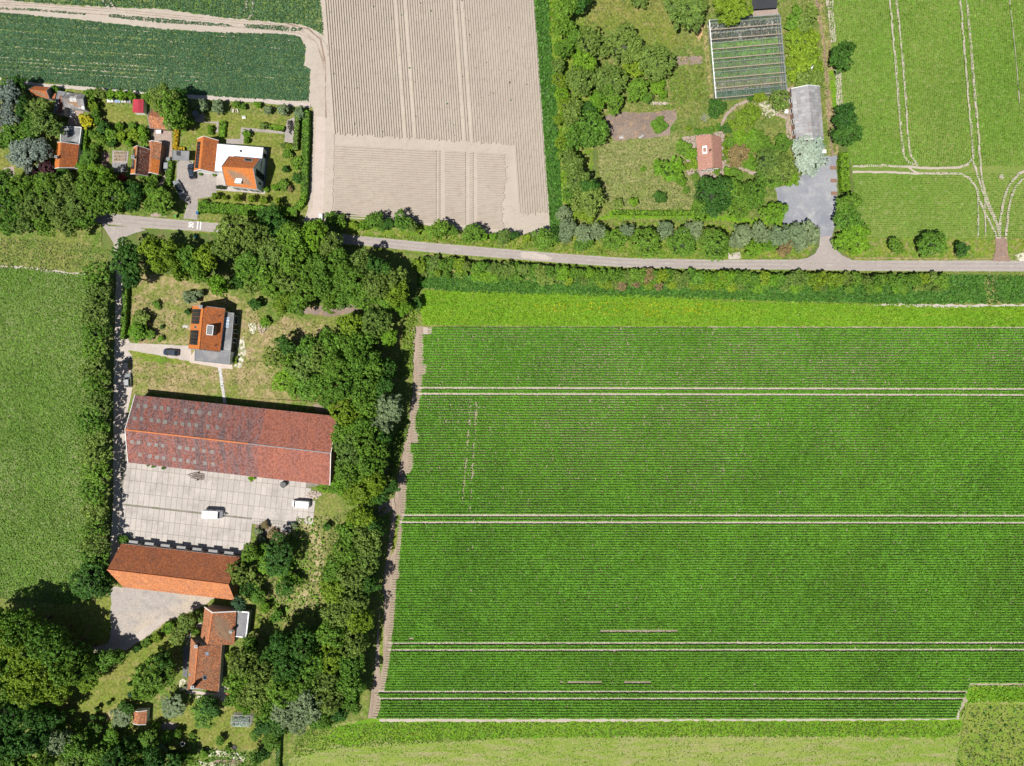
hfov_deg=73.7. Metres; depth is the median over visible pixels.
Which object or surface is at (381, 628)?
grass strip
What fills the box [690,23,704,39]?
sandy patch
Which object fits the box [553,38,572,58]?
broadleaf tree
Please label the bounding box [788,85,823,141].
barn
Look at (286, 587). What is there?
broadleaf tree
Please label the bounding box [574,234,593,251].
broadleaf tree
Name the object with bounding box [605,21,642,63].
broadleaf tree
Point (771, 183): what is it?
broadleaf tree
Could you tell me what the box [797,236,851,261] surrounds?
drive junction
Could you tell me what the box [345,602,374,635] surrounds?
broadleaf tree
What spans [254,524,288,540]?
scrap patch
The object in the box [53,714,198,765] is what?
garden weeds
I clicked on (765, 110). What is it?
stone pile
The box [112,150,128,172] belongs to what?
garden beds
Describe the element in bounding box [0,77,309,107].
field path
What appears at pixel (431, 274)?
shrub
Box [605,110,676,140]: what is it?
dug plot
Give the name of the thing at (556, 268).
shrub
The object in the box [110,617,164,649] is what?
pale edge
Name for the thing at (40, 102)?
broadleaf tree
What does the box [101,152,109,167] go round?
kitchen garden
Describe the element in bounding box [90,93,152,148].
garden weeds
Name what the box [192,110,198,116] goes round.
trampoline
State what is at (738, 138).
broadleaf tree
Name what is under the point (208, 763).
flower bed
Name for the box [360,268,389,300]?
broadleaf tree
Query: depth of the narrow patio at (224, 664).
191.72 m
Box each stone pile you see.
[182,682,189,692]
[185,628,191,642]
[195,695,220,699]
[257,324,268,333]
[307,490,321,498]
[651,101,668,104]
[762,107,769,115]
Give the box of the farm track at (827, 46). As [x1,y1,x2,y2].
[815,0,837,155]
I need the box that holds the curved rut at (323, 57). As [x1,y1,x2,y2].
[284,22,326,117]
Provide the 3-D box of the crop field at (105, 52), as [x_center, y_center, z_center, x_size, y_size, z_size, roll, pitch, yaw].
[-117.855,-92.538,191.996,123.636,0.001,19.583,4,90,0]
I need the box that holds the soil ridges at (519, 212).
[324,0,547,228]
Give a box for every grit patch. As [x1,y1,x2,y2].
[521,252,551,259]
[728,252,740,258]
[1015,252,1023,260]
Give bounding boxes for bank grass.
[386,417,410,481]
[399,303,422,379]
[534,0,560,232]
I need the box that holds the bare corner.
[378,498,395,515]
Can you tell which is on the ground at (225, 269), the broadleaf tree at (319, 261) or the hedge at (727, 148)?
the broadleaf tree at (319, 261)
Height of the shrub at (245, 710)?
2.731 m
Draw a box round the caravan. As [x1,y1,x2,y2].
[202,509,226,518]
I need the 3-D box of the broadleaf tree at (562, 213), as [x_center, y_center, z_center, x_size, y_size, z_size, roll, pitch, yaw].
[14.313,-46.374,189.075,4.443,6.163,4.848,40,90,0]
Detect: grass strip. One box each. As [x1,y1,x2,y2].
[128,350,190,364]
[379,592,383,676]
[390,514,400,556]
[828,70,836,109]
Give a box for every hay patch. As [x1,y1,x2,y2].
[263,577,282,597]
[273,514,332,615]
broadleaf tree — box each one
[0,77,7,84]
[0,121,26,145]
[0,137,13,149]
[0,168,17,200]
[0,194,28,222]
[0,214,21,235]
[0,607,33,638]
[0,629,26,664]
[0,650,16,685]
[0,658,40,698]
[0,676,21,708]
[0,694,24,732]
[0,724,27,761]
[0,751,30,765]
[1,607,52,648]
[4,721,50,757]
[5,634,43,674]
[6,75,29,94]
[8,174,37,201]
[8,213,34,234]
[9,678,54,709]
[14,188,47,219]
[14,698,49,729]
[15,94,31,118]
[18,115,45,138]
[21,97,50,118]
[23,165,38,176]
[23,657,68,697]
[24,623,72,660]
[27,748,62,765]
[29,107,64,137]
[31,213,60,236]
[33,172,61,201]
[33,703,69,731]
[38,158,55,176]
[38,635,83,676]
[39,193,71,224]
[44,730,73,756]
[46,680,74,705]
[48,653,94,689]
[49,212,79,238]
[54,172,81,202]
[55,168,69,180]
[55,719,66,732]
[57,750,87,765]
[61,731,89,760]
[62,170,76,181]
[65,190,92,218]
[66,639,95,665]
[68,557,112,598]
[70,717,83,731]
[71,213,96,229]
[74,170,102,200]
[75,162,89,171]
[75,438,113,468]
[76,408,109,436]
[77,355,110,382]
[77,475,106,507]
[77,670,100,693]
[78,299,108,329]
[78,528,111,556]
[78,547,109,570]
[79,149,98,165]
[79,262,109,291]
[79,335,107,365]
[79,461,111,489]
[79,515,108,541]
[80,186,122,220]
[80,320,112,343]
[80,495,108,523]
[82,370,110,398]
[82,391,112,418]
[83,280,112,308]
[83,424,108,449]
[83,648,104,679]
[83,759,102,765]
[84,741,113,765]
[85,722,102,738]
[87,162,100,176]
[93,165,116,186]
[94,579,116,598]
[94,648,117,671]
[96,180,133,211]
[99,744,138,765]
[102,728,119,747]
[109,236,144,273]
[110,707,132,727]
[114,648,128,664]
[117,700,134,714]
[119,265,146,288]
[120,749,145,765]
[121,180,144,202]
[121,730,140,753]
[123,197,143,212]
[129,652,177,693]
[131,682,158,700]
[136,234,162,260]
[137,728,158,750]
[142,180,158,198]
[142,745,168,765]
[143,187,174,216]
[145,257,172,273]
[147,82,180,113]
[150,238,183,266]
[150,647,176,676]
[156,741,167,753]
[157,90,187,130]
[160,694,185,718]
[161,730,172,743]
[162,753,186,765]
[167,622,188,645]
[171,259,191,281]
[172,119,187,130]
[173,87,192,111]
[174,244,199,271]
[177,613,196,632]
[180,753,194,764]
[186,260,212,283]
[190,695,217,729]
[191,242,220,270]
[195,611,203,622]
[199,694,220,716]
[206,274,231,297]
[210,233,240,260]
[213,213,250,251]
[222,667,250,695]
[222,686,245,706]
[225,560,251,585]
[226,275,243,289]
[227,646,258,677]
[231,593,246,612]
[233,250,267,284]
[236,678,270,710]
[237,577,256,596]
[239,222,273,252]
[241,542,259,562]
[242,272,261,294]
[242,634,258,653]
[247,749,260,765]
[248,659,279,690]
[249,728,261,742]
[250,587,265,604]
[253,715,270,735]
[254,262,288,300]
[254,697,273,722]
[255,235,288,274]
[256,202,282,236]
[256,543,268,562]
[256,748,271,761]
[257,550,277,574]
[258,645,280,665]
[259,531,294,576]
[261,730,280,751]
[262,345,292,369]
[262,676,294,708]
[266,716,285,736]
[268,629,293,655]
[270,697,300,728]
[271,218,291,236]
[271,369,297,391]
[271,648,304,683]
[272,264,299,294]
[272,292,291,316]
[274,334,295,355]
[275,222,311,254]
[275,577,296,598]
[276,564,294,582]
[279,243,313,278]
[279,352,299,375]
[283,672,316,701]
[284,353,314,381]
[284,622,318,660]
[285,294,309,316]
[285,714,309,735]
[287,272,322,304]
[288,381,299,399]
[289,574,303,585]
[289,686,323,724]
[293,373,319,401]
[295,333,320,356]
[297,218,328,251]
[298,648,324,681]
[301,250,330,279]
[309,372,331,396]
[309,712,331,729]
[310,340,336,373]
[311,661,340,692]
[312,268,340,299]
[312,639,344,675]
[314,684,344,714]
[315,620,346,649]
[318,231,343,257]
[318,326,340,353]
[318,392,339,408]
[320,348,351,380]
[320,580,346,604]
[320,598,354,628]
[321,293,338,313]
[321,554,346,581]
[324,211,338,225]
[324,246,348,273]
[327,369,357,402]
[328,397,363,426]
[330,422,355,446]
[331,431,365,466]
[331,473,345,495]
[331,538,359,570]
[331,705,349,723]
[332,332,357,357]
[333,261,365,293]
[334,214,345,228]
[334,455,365,488]
[334,559,369,589]
[334,650,365,677]
[335,288,353,309]
[335,520,359,546]
[335,670,366,700]
[336,312,363,339]
[337,585,369,616]
[339,627,370,658]
[341,694,362,714]
[342,345,369,378]
[342,477,372,505]
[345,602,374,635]
[346,505,376,534]
[347,246,372,274]
[348,285,378,310]
[349,524,381,557]
[350,329,378,351]
[350,372,379,400]
[350,392,380,417]
[350,415,375,440]
[352,425,390,459]
[356,451,387,475]
[356,545,381,578]
[357,575,382,594]
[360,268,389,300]
[361,307,393,338]
[362,468,386,497]
[363,349,384,379]
[364,211,383,227]
[364,493,378,507]
[365,515,385,536]
[366,255,391,279]
[370,411,393,433]
[373,293,397,311]
[373,372,393,397]
[373,392,403,422]
[374,489,388,504]
[375,222,385,231]
[375,429,394,450]
[380,280,409,307]
[380,329,397,346]
[381,357,397,378]
[382,266,411,288]
[383,217,394,229]
[385,479,400,491]
[394,208,411,231]
[394,301,413,316]
[408,218,417,231]
[425,219,450,241]
[447,225,458,235]
[462,223,484,242]
[497,229,510,244]
[508,232,519,239]
[530,227,556,250]
[551,58,565,73]
[551,73,565,87]
[551,227,561,243]
[552,115,563,125]
[553,0,579,20]
[553,14,576,39]
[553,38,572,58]
[554,87,569,100]
[554,134,566,148]
[555,205,573,221]
[557,98,571,110]
[557,147,583,173]
[558,230,570,244]
[559,217,576,237]
[562,96,583,127]
[563,124,591,151]
[563,186,577,204]
[564,29,581,49]
[565,64,596,97]
[565,164,589,193]
[569,180,604,216]
[570,0,591,14]
[572,22,608,57]
[572,48,596,71]
[573,202,594,224]
[574,223,593,242]
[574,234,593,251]
[575,110,609,147]
[578,179,600,196]
[581,100,596,118]
[589,89,605,111]
[590,222,606,240]
[594,82,614,100]
[595,63,628,95]
[601,228,628,249]
[604,93,623,116]
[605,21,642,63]
[619,222,634,237]
[621,60,644,77]
[626,77,648,102]
[628,227,660,258]
[630,0,647,8]
[638,42,675,82]
[638,92,652,103]
[650,79,665,94]
[651,155,685,181]
[652,190,666,202]
[657,221,674,240]
[661,0,708,32]
[666,226,695,257]
[675,139,691,157]
[675,177,686,186]
[682,220,702,239]
[690,197,709,221]
[693,175,732,217]
[697,227,714,244]
[697,228,728,261]
[708,98,726,118]
[711,0,753,25]
[719,122,732,133]
[720,14,737,26]
[722,176,750,205]
[723,196,752,222]
[727,118,747,129]
[727,143,750,167]
[728,234,741,248]
[729,167,742,180]
[730,223,754,248]
[731,129,746,145]
[734,103,761,129]
[738,180,766,209]
[741,153,757,170]
[742,127,759,151]
[744,238,763,257]
[745,129,770,152]
[750,220,769,243]
[753,92,766,102]
[753,147,784,177]
[754,170,784,188]
[758,201,788,224]
[761,142,777,156]
[761,240,777,251]
[766,89,790,111]
[766,149,796,181]
[767,224,790,245]
[774,133,792,152]
[776,239,792,257]
[783,171,799,186]
[785,222,805,247]
[792,134,814,159]
[793,152,810,175]
[793,240,806,252]
[795,146,829,177]
[800,220,820,248]
[808,135,825,152]
[829,39,856,73]
[829,118,863,146]
[830,232,855,255]
[832,102,857,128]
[832,204,863,229]
[835,191,862,212]
[839,221,870,242]
[850,235,870,255]
[888,237,905,254]
[916,230,948,254]
[918,247,931,258]
[954,242,970,257]
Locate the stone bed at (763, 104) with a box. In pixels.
[758,102,776,117]
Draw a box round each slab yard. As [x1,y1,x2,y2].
[117,456,318,553]
[252,509,295,532]
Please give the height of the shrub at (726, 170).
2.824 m
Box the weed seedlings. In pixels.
[332,0,526,135]
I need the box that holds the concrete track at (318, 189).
[303,116,324,225]
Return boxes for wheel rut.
[0,2,323,61]
[1,8,323,66]
[4,4,323,63]
[816,0,832,155]
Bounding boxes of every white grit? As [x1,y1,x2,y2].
[179,678,188,692]
[196,623,201,629]
[233,337,245,367]
[248,323,255,333]
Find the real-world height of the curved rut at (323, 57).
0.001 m
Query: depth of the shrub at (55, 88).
189.85 m
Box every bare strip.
[826,0,835,41]
[834,70,842,105]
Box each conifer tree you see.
[0,79,24,107]
[0,103,21,131]
[5,137,46,175]
[32,137,54,160]
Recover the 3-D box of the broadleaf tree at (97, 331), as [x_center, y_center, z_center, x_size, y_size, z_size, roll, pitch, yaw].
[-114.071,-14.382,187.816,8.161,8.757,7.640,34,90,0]
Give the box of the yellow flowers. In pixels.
[535,300,733,315]
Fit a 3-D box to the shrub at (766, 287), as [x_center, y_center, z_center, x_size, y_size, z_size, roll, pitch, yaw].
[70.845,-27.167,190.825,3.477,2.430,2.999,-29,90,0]
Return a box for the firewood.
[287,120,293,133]
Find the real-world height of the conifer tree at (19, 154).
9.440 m
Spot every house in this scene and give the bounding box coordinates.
[54,126,83,169]
[130,140,165,176]
[194,136,266,192]
[694,134,721,171]
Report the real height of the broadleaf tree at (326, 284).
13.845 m
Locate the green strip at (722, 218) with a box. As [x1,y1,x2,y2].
[597,210,802,225]
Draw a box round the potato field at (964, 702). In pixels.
[382,326,1023,719]
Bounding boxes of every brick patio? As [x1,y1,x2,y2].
[67,110,83,125]
[150,129,171,156]
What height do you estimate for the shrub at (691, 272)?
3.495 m
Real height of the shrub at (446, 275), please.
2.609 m
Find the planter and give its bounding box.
[248,476,255,481]
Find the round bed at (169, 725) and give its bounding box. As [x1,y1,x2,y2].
[161,722,176,730]
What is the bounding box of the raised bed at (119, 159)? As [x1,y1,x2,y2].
[114,158,125,160]
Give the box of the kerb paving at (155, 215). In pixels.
[150,212,165,216]
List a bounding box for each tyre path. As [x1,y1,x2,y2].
[106,220,1023,268]
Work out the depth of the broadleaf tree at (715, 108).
187.64 m
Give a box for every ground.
[0,76,312,245]
[3,7,1019,765]
[313,490,392,513]
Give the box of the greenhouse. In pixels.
[707,14,787,100]
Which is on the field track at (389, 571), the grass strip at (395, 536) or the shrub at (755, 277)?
the grass strip at (395, 536)
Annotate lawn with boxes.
[0,154,15,178]
[17,168,27,180]
[29,596,110,649]
[61,633,183,724]
[102,107,148,123]
[124,701,276,749]
[130,273,330,403]
[183,111,301,191]
[216,189,304,206]
[254,611,270,629]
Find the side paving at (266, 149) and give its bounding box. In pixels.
[263,147,267,186]
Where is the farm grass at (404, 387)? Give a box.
[0,269,413,765]
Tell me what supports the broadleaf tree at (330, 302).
on the ground at (225, 269)
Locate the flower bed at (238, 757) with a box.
[232,754,244,761]
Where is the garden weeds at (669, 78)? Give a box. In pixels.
[637,66,682,108]
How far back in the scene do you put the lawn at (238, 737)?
191.79 m
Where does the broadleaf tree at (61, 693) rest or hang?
on the farm grass at (404, 387)
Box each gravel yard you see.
[91,586,219,652]
[775,155,837,235]
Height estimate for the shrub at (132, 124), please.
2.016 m
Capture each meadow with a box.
[0,237,109,273]
[597,135,696,209]
[956,702,1023,765]
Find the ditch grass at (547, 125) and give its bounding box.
[535,0,562,230]
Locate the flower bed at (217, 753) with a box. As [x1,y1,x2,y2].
[197,749,245,757]
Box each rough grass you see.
[128,289,321,388]
[255,504,391,624]
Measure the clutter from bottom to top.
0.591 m
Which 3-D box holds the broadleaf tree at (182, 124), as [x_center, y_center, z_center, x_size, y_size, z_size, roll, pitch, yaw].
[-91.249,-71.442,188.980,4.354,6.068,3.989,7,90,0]
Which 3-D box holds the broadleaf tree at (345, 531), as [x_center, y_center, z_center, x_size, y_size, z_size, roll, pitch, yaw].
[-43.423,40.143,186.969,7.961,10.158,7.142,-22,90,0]
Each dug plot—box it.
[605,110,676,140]
[677,56,702,64]
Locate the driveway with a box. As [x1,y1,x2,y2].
[176,161,215,219]
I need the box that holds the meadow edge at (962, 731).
[956,702,968,765]
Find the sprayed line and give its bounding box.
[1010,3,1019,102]
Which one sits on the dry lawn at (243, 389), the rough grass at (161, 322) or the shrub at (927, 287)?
the rough grass at (161, 322)
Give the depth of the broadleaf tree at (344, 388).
179.83 m
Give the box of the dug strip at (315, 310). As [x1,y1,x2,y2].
[296,304,361,315]
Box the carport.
[172,150,193,162]
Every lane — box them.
[110,243,190,562]
[303,29,334,222]
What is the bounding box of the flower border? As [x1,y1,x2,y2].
[193,746,246,765]
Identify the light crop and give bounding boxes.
[853,172,1023,237]
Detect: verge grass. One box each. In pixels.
[548,0,573,202]
[549,0,593,223]
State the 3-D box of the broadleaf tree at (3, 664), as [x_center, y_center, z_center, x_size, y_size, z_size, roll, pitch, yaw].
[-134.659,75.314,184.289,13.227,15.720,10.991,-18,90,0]
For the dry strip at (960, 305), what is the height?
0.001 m
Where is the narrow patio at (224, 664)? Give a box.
[221,645,225,687]
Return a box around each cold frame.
[113,163,126,167]
[114,169,125,171]
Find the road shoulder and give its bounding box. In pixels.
[53,212,1023,272]
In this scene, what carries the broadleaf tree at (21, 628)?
on the lawn at (91, 623)
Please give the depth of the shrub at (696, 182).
190.40 m
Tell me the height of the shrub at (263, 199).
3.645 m
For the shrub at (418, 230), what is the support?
on the verge at (373, 231)
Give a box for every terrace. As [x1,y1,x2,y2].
[3,166,13,177]
[189,351,232,368]
[189,686,228,700]
[216,174,264,193]
[682,131,725,177]
[746,8,778,17]
[761,86,792,141]
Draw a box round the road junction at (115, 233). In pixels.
[102,223,144,242]
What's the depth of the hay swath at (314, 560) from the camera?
191.78 m
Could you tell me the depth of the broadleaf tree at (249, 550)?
185.82 m
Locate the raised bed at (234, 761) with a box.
[212,759,241,763]
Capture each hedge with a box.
[80,128,89,150]
[115,743,188,758]
[120,283,130,338]
[164,161,174,187]
[172,129,179,148]
[175,146,185,150]
[197,201,298,218]
[218,120,227,137]
[268,124,284,131]
[275,733,282,765]
[292,115,301,150]
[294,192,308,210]
[300,110,311,193]
[611,209,690,215]
[724,135,729,157]
[837,152,850,192]
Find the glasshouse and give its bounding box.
[230,712,253,726]
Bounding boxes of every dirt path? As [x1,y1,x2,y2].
[666,75,671,101]
[702,28,713,97]
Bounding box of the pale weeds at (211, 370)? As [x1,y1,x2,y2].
[204,366,244,378]
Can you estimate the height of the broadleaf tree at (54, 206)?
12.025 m
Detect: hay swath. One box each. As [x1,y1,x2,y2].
[297,523,316,610]
[299,523,318,610]
[302,524,319,611]
[304,524,322,609]
[305,522,324,611]
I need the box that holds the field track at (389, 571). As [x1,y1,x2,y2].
[368,327,423,717]
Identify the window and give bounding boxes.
[234,316,237,324]
[255,168,264,181]
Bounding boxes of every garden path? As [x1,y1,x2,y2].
[158,175,164,187]
[195,113,218,132]
[226,117,294,143]
[263,750,272,765]
[720,100,748,125]
[723,165,763,175]
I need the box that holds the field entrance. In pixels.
[993,237,1009,261]
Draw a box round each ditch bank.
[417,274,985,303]
[997,275,1023,302]
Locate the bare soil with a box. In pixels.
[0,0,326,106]
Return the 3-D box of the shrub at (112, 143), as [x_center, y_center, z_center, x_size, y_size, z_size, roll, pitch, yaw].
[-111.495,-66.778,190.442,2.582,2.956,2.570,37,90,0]
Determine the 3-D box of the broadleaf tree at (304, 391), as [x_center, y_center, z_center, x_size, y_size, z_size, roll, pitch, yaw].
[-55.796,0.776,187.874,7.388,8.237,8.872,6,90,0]
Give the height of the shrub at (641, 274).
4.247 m
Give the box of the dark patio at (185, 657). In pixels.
[183,646,188,677]
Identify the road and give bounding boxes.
[3,198,1023,270]
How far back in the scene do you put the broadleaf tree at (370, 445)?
180.00 m
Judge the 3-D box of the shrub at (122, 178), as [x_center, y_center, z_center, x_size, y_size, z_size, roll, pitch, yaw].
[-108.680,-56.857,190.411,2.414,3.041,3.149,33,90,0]
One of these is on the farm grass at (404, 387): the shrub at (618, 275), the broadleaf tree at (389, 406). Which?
the broadleaf tree at (389, 406)
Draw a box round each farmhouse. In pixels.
[183,305,237,364]
[187,604,251,691]
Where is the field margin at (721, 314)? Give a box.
[420,289,1023,326]
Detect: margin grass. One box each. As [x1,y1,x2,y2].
[294,721,961,758]
[969,685,1023,703]
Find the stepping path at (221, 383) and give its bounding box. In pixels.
[218,367,225,403]
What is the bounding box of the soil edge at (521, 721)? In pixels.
[379,718,948,722]
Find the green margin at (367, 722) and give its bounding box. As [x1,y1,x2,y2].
[323,685,1023,746]
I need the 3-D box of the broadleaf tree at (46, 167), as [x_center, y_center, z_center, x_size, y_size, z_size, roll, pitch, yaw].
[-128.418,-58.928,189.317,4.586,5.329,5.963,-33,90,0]
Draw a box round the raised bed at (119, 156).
[114,155,125,157]
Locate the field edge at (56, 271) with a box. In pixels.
[0,265,84,274]
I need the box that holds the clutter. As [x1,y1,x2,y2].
[69,108,74,116]
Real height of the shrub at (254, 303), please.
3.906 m
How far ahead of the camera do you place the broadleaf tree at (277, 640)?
181.72 m
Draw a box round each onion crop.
[0,7,84,14]
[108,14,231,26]
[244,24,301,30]
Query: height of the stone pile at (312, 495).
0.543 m
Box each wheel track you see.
[379,690,957,692]
[379,697,958,699]
[388,648,1023,650]
[389,642,1023,643]
[400,521,1023,523]
[402,514,1023,516]
[418,393,1023,395]
[419,387,1023,389]
[852,158,971,168]
[852,171,997,238]
[889,0,917,165]
[896,0,916,162]
[959,0,998,232]
[966,0,1001,235]
[977,189,978,235]
[984,195,986,235]
[998,170,1023,237]
[1005,178,1023,237]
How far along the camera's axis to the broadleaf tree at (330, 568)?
183.14 m
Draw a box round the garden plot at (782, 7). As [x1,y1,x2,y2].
[577,0,837,229]
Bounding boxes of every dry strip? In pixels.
[60,707,115,724]
[854,257,1014,259]
[875,303,1023,307]
[942,739,958,765]
[987,274,994,305]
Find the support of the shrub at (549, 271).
on the verge at (396, 259)
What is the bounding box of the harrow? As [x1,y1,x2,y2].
[188,472,203,480]
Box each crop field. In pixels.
[0,13,309,100]
[0,267,94,602]
[18,0,323,35]
[833,0,1023,238]
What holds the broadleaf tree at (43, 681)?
on the farm grass at (404, 387)
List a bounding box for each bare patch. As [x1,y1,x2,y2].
[313,403,329,411]
[423,327,431,334]
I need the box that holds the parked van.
[292,500,310,507]
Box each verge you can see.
[336,213,814,258]
[347,246,1023,326]
[837,227,1023,258]
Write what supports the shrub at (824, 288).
on the ditch bank at (770, 290)
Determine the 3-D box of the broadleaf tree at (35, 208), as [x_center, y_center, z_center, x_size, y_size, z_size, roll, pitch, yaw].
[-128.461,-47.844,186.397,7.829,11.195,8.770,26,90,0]
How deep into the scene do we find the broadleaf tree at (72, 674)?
179.31 m
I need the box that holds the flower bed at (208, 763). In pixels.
[199,761,236,765]
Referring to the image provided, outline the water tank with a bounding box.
[280,481,287,487]
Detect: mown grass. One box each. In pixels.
[586,0,682,50]
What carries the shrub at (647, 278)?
on the verge at (396, 259)
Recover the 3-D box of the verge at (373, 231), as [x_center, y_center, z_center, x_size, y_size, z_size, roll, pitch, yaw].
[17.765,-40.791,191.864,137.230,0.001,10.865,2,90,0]
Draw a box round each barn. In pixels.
[107,540,240,599]
[125,395,337,484]
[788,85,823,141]
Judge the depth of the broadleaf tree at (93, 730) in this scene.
188.50 m
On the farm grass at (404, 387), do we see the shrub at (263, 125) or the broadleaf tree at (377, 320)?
the broadleaf tree at (377, 320)
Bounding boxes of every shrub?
[51,84,60,93]
[67,708,75,714]
[78,114,94,129]
[83,88,95,100]
[86,99,98,111]
[88,129,103,140]
[89,142,98,150]
[90,109,101,117]
[90,714,98,721]
[94,87,106,99]
[94,116,103,124]
[95,122,108,133]
[97,135,107,146]
[99,715,104,721]
[105,127,116,141]
[106,88,114,100]
[107,140,116,147]
[115,89,126,100]
[115,121,123,129]
[116,129,126,143]
[117,535,128,544]
[118,173,127,183]
[124,138,132,146]
[125,90,136,100]
[125,128,139,141]
[127,321,146,342]
[128,121,135,127]
[131,309,149,325]
[132,645,141,651]
[136,125,148,135]
[137,180,146,194]
[138,135,149,143]
[138,175,145,180]
[140,638,151,648]
[142,90,151,102]
[144,329,156,340]
[145,174,157,183]
[150,632,161,642]
[151,722,161,729]
[152,300,159,306]
[157,335,163,341]
[161,621,173,634]
[172,728,181,737]
[182,290,197,303]
[184,308,190,314]
[186,116,194,126]
[188,99,194,110]
[188,732,194,737]
[190,627,199,635]
[196,99,208,111]
[197,290,203,296]
[199,750,207,757]
[201,198,209,203]
[211,99,223,114]
[211,192,219,199]
[216,736,224,745]
[225,651,233,661]
[225,744,230,751]
[232,101,240,107]
[233,193,242,201]
[234,703,242,709]
[240,103,246,109]
[242,129,250,137]
[242,706,250,716]
[247,195,255,202]
[247,298,262,310]
[253,101,261,107]
[254,527,262,535]
[257,535,265,543]
[258,195,268,204]
[259,122,268,129]
[260,316,270,327]
[260,520,269,529]
[260,603,269,612]
[263,105,271,114]
[263,186,268,192]
[267,528,278,539]
[270,609,284,622]
[271,183,278,190]
[275,197,281,204]
[277,103,288,115]
[278,178,288,190]
[280,142,285,148]
[282,148,292,158]
[282,165,290,172]
[285,143,292,150]
[287,185,292,192]
[290,155,302,170]
[291,172,301,183]
[291,523,297,529]
[293,105,304,119]
[316,484,329,492]
[322,522,331,530]
[329,484,337,493]
[349,221,358,230]
[359,220,370,230]
[411,296,421,310]
[412,258,426,272]
[414,226,422,235]
[417,270,427,276]
[422,256,429,270]
[427,270,436,277]
[428,253,439,271]
[434,269,441,276]
[437,258,450,271]
[442,270,450,278]
[446,256,455,271]
[452,257,464,274]
[454,269,467,277]
[462,261,470,271]
[469,262,479,272]
[471,272,481,281]
[476,261,490,272]
[480,232,487,240]
[481,271,491,282]
[485,261,495,274]
[488,233,497,241]
[489,273,499,282]
[492,263,505,276]
[498,274,505,280]
[500,261,516,277]
[506,273,513,280]
[511,261,520,274]
[513,273,524,283]
[518,263,529,276]
[522,233,530,242]
[528,263,538,275]
[534,263,546,277]
[536,276,548,286]
[544,265,554,277]
[546,276,556,284]
[553,264,560,276]
[556,266,569,280]
[564,277,572,285]
[569,266,578,279]
[577,268,587,278]
[581,277,589,286]
[584,267,594,277]
[588,277,596,285]
[592,268,602,278]
[596,267,610,284]
[603,280,613,289]
[606,268,614,279]
[611,198,623,208]
[611,268,624,281]
[611,280,618,288]
[615,281,627,290]
[621,269,630,282]
[628,197,638,206]
[628,269,637,283]
[630,281,641,287]
[633,268,646,283]
[639,267,654,284]
[642,282,653,289]
[649,269,657,284]
[650,119,659,128]
[652,282,662,290]
[653,127,661,133]
[655,268,669,283]
[656,116,663,121]
[657,120,668,130]
[659,89,667,98]
[665,269,676,281]
[666,281,677,289]
[672,271,681,282]
[676,281,685,289]
[680,271,689,282]
[682,187,689,193]
[685,148,696,159]
[686,267,697,284]
[688,157,697,169]
[688,282,698,291]
[691,172,699,180]
[693,128,700,135]
[693,180,701,188]
[693,270,706,285]
[699,283,708,289]
[701,126,708,133]
[703,271,713,282]
[706,281,714,290]
[708,126,714,134]
[710,271,719,282]
[713,169,720,175]
[713,283,721,290]
[714,123,720,132]
[715,270,736,288]
[719,270,726,283]
[723,166,731,176]
[725,136,733,147]
[725,283,737,291]
[733,270,744,284]
[737,283,744,290]
[741,270,751,282]
[742,280,754,290]
[747,95,752,101]
[749,272,759,284]
[751,283,762,292]
[759,270,770,285]
[761,284,769,291]
[767,274,778,285]
[776,273,786,287]
[780,284,789,291]
[783,13,802,29]
[783,27,803,47]
[783,272,797,285]
[784,56,795,66]
[786,44,806,62]
[787,70,796,82]
[788,285,797,293]
[790,269,807,285]
[792,4,802,14]
[792,60,810,72]
[795,68,815,86]
[797,13,814,33]
[797,284,805,291]
[800,28,820,49]
[803,271,811,283]
[804,46,820,66]
[805,2,819,18]
[806,272,821,285]
[809,70,824,85]
[811,282,821,291]
[812,60,824,72]
[816,271,827,286]
[819,285,827,291]
[826,272,834,285]
[829,284,836,290]
[830,273,847,287]
[840,271,854,284]
[844,284,854,294]
[850,272,864,286]
[861,274,873,284]
[863,284,875,294]
[870,274,881,285]
[874,284,881,293]
[879,274,888,285]
[888,272,897,283]
[890,282,902,293]
[894,273,905,290]
[899,285,908,295]
[903,273,914,285]
[911,273,922,286]
[913,284,923,292]
[919,273,931,285]
[923,284,931,291]
[927,271,939,286]
[932,273,949,288]
[932,285,941,292]
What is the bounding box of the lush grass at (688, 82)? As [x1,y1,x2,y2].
[668,65,707,101]
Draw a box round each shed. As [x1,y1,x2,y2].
[29,86,54,100]
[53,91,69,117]
[62,92,89,111]
[132,99,146,114]
[133,707,149,724]
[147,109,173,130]
[752,0,778,8]
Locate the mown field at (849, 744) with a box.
[289,685,1023,765]
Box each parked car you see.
[123,357,131,370]
[124,373,131,387]
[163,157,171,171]
[163,348,178,355]
[173,179,184,195]
[187,163,196,178]
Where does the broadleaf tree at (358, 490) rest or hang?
on the farm grass at (404, 387)
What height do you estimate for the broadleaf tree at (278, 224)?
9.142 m

